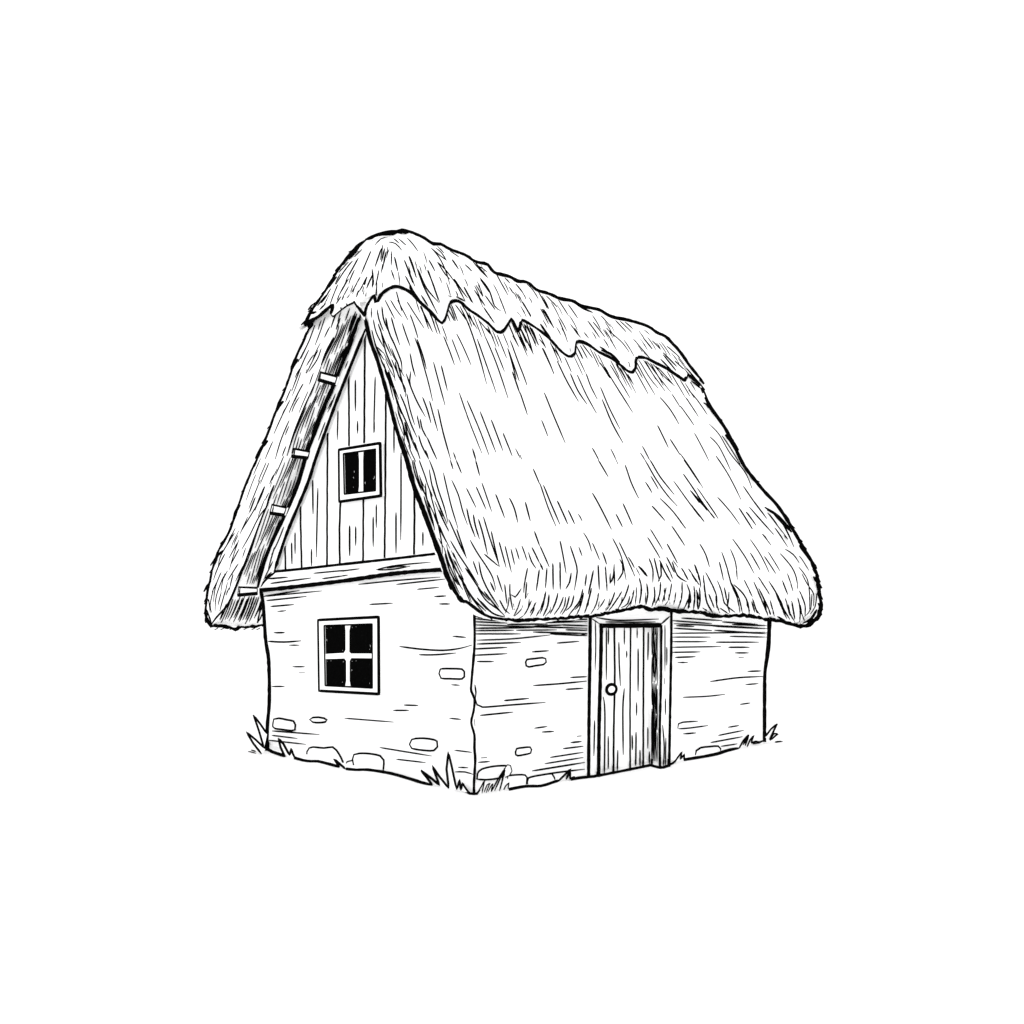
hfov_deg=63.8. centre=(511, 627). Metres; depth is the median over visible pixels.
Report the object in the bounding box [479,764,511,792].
grass tuft
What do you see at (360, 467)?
window
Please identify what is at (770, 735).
grass tuft
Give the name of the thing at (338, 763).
grass tuft
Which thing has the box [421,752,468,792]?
grass tuft
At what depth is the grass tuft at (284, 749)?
11.18 m
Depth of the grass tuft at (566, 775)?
9.46 m
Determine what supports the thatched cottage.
on the ground
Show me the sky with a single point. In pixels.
(820, 203)
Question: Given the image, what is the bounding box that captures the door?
[598,628,652,776]
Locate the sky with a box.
[0,0,1023,630]
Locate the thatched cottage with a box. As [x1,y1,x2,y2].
[203,228,822,794]
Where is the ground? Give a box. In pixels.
[0,630,1023,1023]
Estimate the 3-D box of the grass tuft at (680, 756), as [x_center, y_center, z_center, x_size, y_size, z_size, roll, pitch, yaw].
[2.175,1.677,10.694,0.231,0.142,0.048,0,0,-41]
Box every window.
[317,616,382,695]
[338,442,383,502]
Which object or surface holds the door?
in the thatched cottage
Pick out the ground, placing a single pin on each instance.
(848, 848)
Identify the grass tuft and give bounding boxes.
[246,715,266,753]
[278,738,295,758]
[333,759,345,768]
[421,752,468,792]
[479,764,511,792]
[559,768,574,780]
[674,751,684,762]
[739,734,759,748]
[765,723,782,742]
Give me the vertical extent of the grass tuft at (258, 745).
0.548 m
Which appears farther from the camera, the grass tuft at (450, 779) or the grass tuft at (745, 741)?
the grass tuft at (745, 741)

